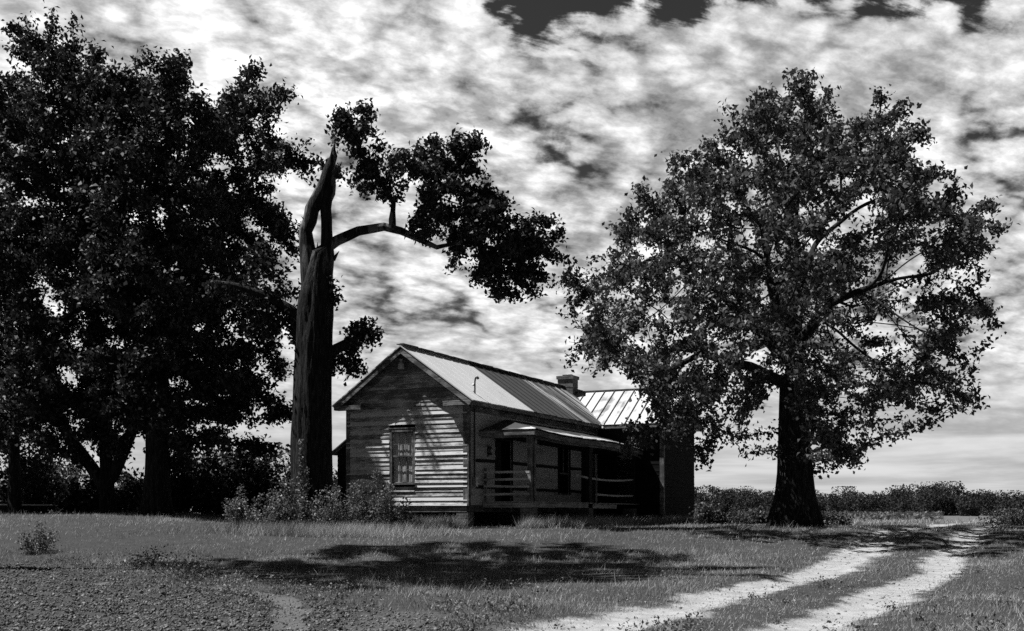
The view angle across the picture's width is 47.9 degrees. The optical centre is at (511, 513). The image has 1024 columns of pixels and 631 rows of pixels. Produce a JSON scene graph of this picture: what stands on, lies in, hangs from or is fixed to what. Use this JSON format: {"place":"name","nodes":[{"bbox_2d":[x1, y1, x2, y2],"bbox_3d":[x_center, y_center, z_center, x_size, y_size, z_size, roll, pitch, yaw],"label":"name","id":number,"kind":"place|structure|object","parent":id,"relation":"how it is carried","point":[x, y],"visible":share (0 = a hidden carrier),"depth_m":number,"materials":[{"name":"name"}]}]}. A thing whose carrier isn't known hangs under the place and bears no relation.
{"place":"outdoors","nodes":[
{"label":"outdoors","id":0,"kind":"place"},
{"bbox_2d":[0,558,528,630],"bbox_3d":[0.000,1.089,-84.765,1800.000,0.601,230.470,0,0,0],"label":"bare soil","id":1,"kind":"structure","parent":0,"point":[287,618],"depth_m":14.88,"materials":[{"name":"grey soil"}]},
{"bbox_2d":[381,483,388,527],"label":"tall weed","id":2,"kind":"object","parent":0,"point":[384,486],"visible":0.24,"depth_m":36.48,"materials":[{"name":"grey plant"}]},
{"bbox_2d":[0,508,1023,630],"bbox_3d":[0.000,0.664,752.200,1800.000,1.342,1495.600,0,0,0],"label":"ground","id":3,"kind":"structure","parent":0,"point":[99,542],"depth_m":27.37,"materials":[{"name":"grey plant"}]},
{"bbox_2d":[0,504,53,513],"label":"bench","id":4,"kind":"object","parent":3,"relation":"on","point":[4,507],"visible":0.68,"depth_m":48.94,"materials":[{"name":"black paint"}]},
{"bbox_2d":[0,439,57,512],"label":"bush","id":5,"kind":"object","parent":3,"relation":"on","point":[24,465],"visible":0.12,"depth_m":51.42,"materials":[{"name":"black plant"}]},
{"bbox_2d":[0,437,64,513],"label":"bush","id":6,"kind":"object","parent":3,"relation":"on","point":[27,490],"visible":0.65,"depth_m":50.18,"materials":[{"name":"black plant"}]},
{"bbox_2d":[0,64,73,513],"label":"shade tree","id":7,"kind":"object","parent":3,"relation":"on","point":[12,451],"visible":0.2,"depth_m":47.71,"materials":[{"name":"black plant"}]},
{"bbox_2d":[16,520,61,553],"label":"weed clump","id":8,"kind":"object","parent":3,"relation":"on","point":[27,542],"visible":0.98,"depth_m":28.62,"materials":[{"name":"grey plant"}]},
{"bbox_2d":[27,453,87,512],"bbox_3d":[-24.689,-1.674,62.182,3.600,3.657,3.312,0,0,18],"label":"bush","id":9,"kind":"object","parent":3,"relation":"on","point":[77,473],"visible":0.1,"depth_m":62.09,"materials":[{"name":"black plant"}]},
{"bbox_2d":[50,454,98,512],"bbox_3d":[-23.655,-1.544,61.719,3.176,3.422,3.383,0,0,25],"label":"bush","id":10,"kind":"object","parent":3,"relation":"on","point":[57,475],"visible":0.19,"depth_m":61.03,"materials":[{"name":"black plant"}]},
{"bbox_2d":[0,0,161,513],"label":"shade tree","id":11,"kind":"object","parent":3,"relation":"on","point":[34,122],"visible":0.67,"depth_m":42.85,"materials":[{"name":"black plant"}]},
{"bbox_2d":[54,474,122,513],"bbox_3d":[-18.581,-0.827,51.050,2.500,1.995,3.005,0,0,16],"label":"bush","id":12,"kind":"object","parent":3,"relation":"on","point":[87,498],"visible":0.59,"depth_m":50.37,"materials":[{"name":"black plant"}]},
{"bbox_2d":[115,465,143,513],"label":"bush","id":13,"kind":"object","parent":3,"relation":"on","point":[127,495],"visible":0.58,"depth_m":51.42,"materials":[{"name":"black plant"}]},
{"bbox_2d":[118,545,185,569],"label":"weed clump","id":14,"kind":"object","parent":3,"relation":"on","point":[143,562],"visible":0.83,"depth_m":25.49,"materials":[{"name":"grey plant"}]},
{"bbox_2d":[140,543,232,579],"bbox_3d":[-6.427,0.936,22.442,1.858,0.727,2.059,0,0,0],"label":"weed clump","id":15,"kind":"object","parent":3,"relation":"on","point":[179,565],"visible":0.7,"depth_m":22.48,"materials":[{"name":"grey plant"}]},
{"bbox_2d":[50,44,350,515],"bbox_3d":[-11.942,-8.638,43.243,10.211,17.506,11.306,0,0,-29],"label":"shade tree","id":16,"kind":"object","parent":3,"relation":"on","point":[174,345],"visible":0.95,"depth_m":40.89,"materials":[{"name":"black plant"}]},
{"bbox_2d":[170,444,245,513],"bbox_3d":[-13.800,-1.702,50.749,3.686,3.796,4.105,0,0,35],"label":"bush","id":17,"kind":"object","parent":3,"relation":"on","point":[191,472],"visible":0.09,"depth_m":50.26,"materials":[{"name":"black plant"}]},
{"bbox_2d":[187,436,263,515],"bbox_3d":[-12.300,-1.578,49.965,3.026,3.667,3.676,0,0,0],"label":"bush","id":18,"kind":"object","parent":3,"relation":"on","point":[214,488],"visible":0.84,"depth_m":49.37,"materials":[{"name":"black plant"}]},
{"bbox_2d":[221,483,265,527],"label":"shrub","id":19,"kind":"object","parent":3,"relation":"on","point":[237,511],"visible":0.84,"depth_m":35.08,"materials":[{"name":"grey plant"}]},
{"bbox_2d":[224,433,290,516],"bbox_3d":[-11.415,-1.600,51.203,4.511,3.766,3.305,0,0,24],"label":"bush","id":20,"kind":"object","parent":3,"relation":"on","point":[265,472],"visible":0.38,"depth_m":50.32,"materials":[{"name":"black plant"}]},
{"bbox_2d":[243,488,286,529],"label":"shrub","id":21,"kind":"object","parent":3,"relation":"on","point":[258,514],"visible":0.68,"depth_m":34.62,"materials":[{"name":"grey plant"}]},
{"bbox_2d":[248,452,290,517],"bbox_3d":[-10.371,-1.232,52.240,3.883,3.176,3.356,0,0,0],"label":"bush","id":22,"kind":"object","parent":3,"relation":"on","point":[289,475],"visible":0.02,"depth_m":51.49,"materials":[{"name":"black plant"}]},
{"bbox_2d":[265,478,302,526],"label":"shrub","id":23,"kind":"object","parent":3,"relation":"on","point":[289,513],"visible":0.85,"depth_m":34.49,"materials":[{"name":"grey plant"}]},
{"bbox_2d":[293,485,343,527],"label":"shrub","id":24,"kind":"object","parent":3,"relation":"on","point":[315,511],"visible":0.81,"depth_m":34.25,"materials":[{"name":"grey plant"}]},
{"bbox_2d":[333,468,337,502],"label":"bush","id":25,"kind":"object","parent":3,"relation":"on","point":[335,479],"visible":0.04,"depth_m":52.07,"materials":[{"name":"grey plant"}]},
{"bbox_2d":[332,439,347,515],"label":"shed","id":26,"kind":"structure","parent":3,"relation":"on","point":[339,451],"depth_m":47.39,"materials":[{"name":"black wood"}]},
{"bbox_2d":[322,480,365,525],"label":"shrub","id":27,"kind":"object","parent":3,"relation":"on","point":[356,507],"visible":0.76,"depth_m":34.73,"materials":[{"name":"grey plant"}]},
{"bbox_2d":[353,470,393,529],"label":"shrub","id":28,"kind":"object","parent":3,"relation":"on","point":[379,513],"visible":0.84,"depth_m":35.13,"materials":[{"name":"grey plant"}]},
{"bbox_2d":[198,98,574,527],"bbox_3d":[-3.985,-6.294,36.473,12.024,13.604,4.574,0,0,-7],"label":"broken tree","id":29,"kind":"object","parent":3,"relation":"on","point":[307,322],"visible":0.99,"depth_m":36.32,"materials":[{"name":"black plant"}]},
{"bbox_2d":[296,438,311,519],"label":"vine","id":30,"kind":"object","parent":29,"relation":"attached to","point":[300,468],"visible":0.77,"depth_m":35.65,"materials":[{"name":"black plant"}]},
{"bbox_2d":[381,481,417,528],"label":"shrub","id":31,"kind":"object","parent":3,"relation":"on","point":[404,517],"visible":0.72,"depth_m":35.69,"materials":[{"name":"grey plant"}]},
{"bbox_2d":[0,551,1023,630],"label":"weeds","id":32,"kind":"object","parent":3,"relation":"on","point":[209,578],"visible":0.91,"depth_m":15.90,"materials":[{"name":"grey plant"}]},
{"bbox_2d":[332,343,703,526],"bbox_3d":[1.219,-2.705,45.887,8.370,7.050,17.340,0,0,25],"label":"farmhouse","id":33,"kind":"object","parent":3,"relation":"on","point":[430,432],"visible":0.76,"depth_m":39.95,"materials":[{"name":"wood"}]},
{"bbox_2d":[388,427,415,484],"bbox_3d":[-3.711,-1.940,39.036,1.065,1.930,0.145,0,0,25],"label":"window","id":34,"kind":"structure","parent":33,"relation":"in","point":[401,440],"depth_m":39.09,"materials":[{"name":"grey glass"}]},
{"bbox_2d":[495,438,512,501],"bbox_3d":[-0.348,-1.525,40.516,0.207,2.250,1.420,0,0,25],"label":"door","id":35,"kind":"structure","parent":33,"relation":"in","point":[497,444],"depth_m":40.47,"materials":[{"name":"black wood"}]},
{"bbox_2d":[558,448,570,494],"bbox_3d":[2.031,-1.705,45.503,0.107,1.950,1.270,0,0,25],"label":"window","id":36,"kind":"structure","parent":33,"relation":"in","point":[559,472],"depth_m":45.88,"materials":[{"name":"black glass"}]},
{"bbox_2d":[581,452,594,502],"bbox_3d":[3.067,-1.515,47.888,0.247,2.230,1.470,0,0,25],"label":"door","id":37,"kind":"structure","parent":33,"relation":"in","point":[583,455],"depth_m":47.98,"materials":[{"name":"black wood"}]},
{"bbox_2d":[188,481,1023,515],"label":"wood","id":38,"kind":"object","parent":3,"relation":"on","point":[947,500],"visible":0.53,"depth_m":237.22,"materials":[{"name":"grey plant"}]},
{"bbox_2d":[688,500,725,524],"bbox_3d":[7.886,-0.005,46.770,1.528,1.094,1.575,0,0,-27],"label":"brush","id":39,"kind":"object","parent":3,"relation":"on","point":[704,512],"visible":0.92,"depth_m":46.46,"materials":[{"name":"grey plant"}]},
{"bbox_2d":[699,506,748,523],"bbox_3d":[8.758,0.117,48.251,2.244,0.876,1.727,0,0,-24],"label":"brush","id":40,"kind":"object","parent":3,"relation":"on","point":[726,520],"visible":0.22,"depth_m":48.09,"materials":[{"name":"grey plant"}]},
{"bbox_2d":[724,507,768,524],"bbox_3d":[9.596,0.107,46.968,1.786,0.835,1.819,0,0,0],"label":"brush","id":41,"kind":"object","parent":3,"relation":"on","point":[738,517],"visible":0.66,"depth_m":47.06,"materials":[{"name":"grey plant"}]},
{"bbox_2d":[744,506,769,524],"bbox_3d":[10.003,0.052,46.062,1.426,0.919,1.790,0,0,0],"label":"brush","id":42,"kind":"object","parent":3,"relation":"on","point":[760,516],"visible":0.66,"depth_m":45.87,"materials":[{"name":"grey plant"}]},
{"bbox_2d":[551,67,1019,526],"bbox_3d":[9.358,-7.641,37.700,16.274,16.298,19.400,0,0,0],"label":"oak tree","id":43,"kind":"object","parent":3,"relation":"on","point":[792,292],"visible":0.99,"depth_m":34.09,"materials":[{"name":"grey plant"}]},
{"bbox_2d":[694,510,944,520],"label":"field crop","id":44,"kind":"object","parent":3,"relation":"on","point":[908,515],"visible":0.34,"depth_m":71.54,"materials":[{"name":"grey plant"}]},
{"bbox_2d":[821,506,852,524],"bbox_3d":[12.684,0.129,46.047,1.825,0.822,1.586,0,0,0],"label":"brush","id":45,"kind":"object","parent":3,"relation":"on","point":[827,518],"visible":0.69,"depth_m":45.71,"materials":[{"name":"grey plant"}]},
{"bbox_2d":[971,505,1022,527],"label":"weed clump","id":46,"kind":"object","parent":3,"relation":"on","point":[991,518],"visible":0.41,"depth_m":46.02,"materials":[{"name":"grey plant"}]},
{"bbox_2d":[993,501,1023,526],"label":"weed clump","id":47,"kind":"object","parent":3,"relation":"on","point":[1014,520],"visible":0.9,"depth_m":44.08,"materials":[{"name":"grey plant"}]},
{"bbox_2d":[0,0,1023,512],"label":"sky","id":48,"kind":"structure","parent":0,"point":[575,101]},
{"bbox_2d":[499,520,1001,630],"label":"dirt road","id":49,"kind":"structure","parent":0,"point":[867,549],"depth_m":19.02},
{"bbox_2d":[26,533,1010,630],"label":"pebbles","id":50,"kind":"object","parent":49,"relation":"on","point":[832,629],"visible":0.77,"depth_m":18.09,"materials":[{"name":"stone"}]}
]}

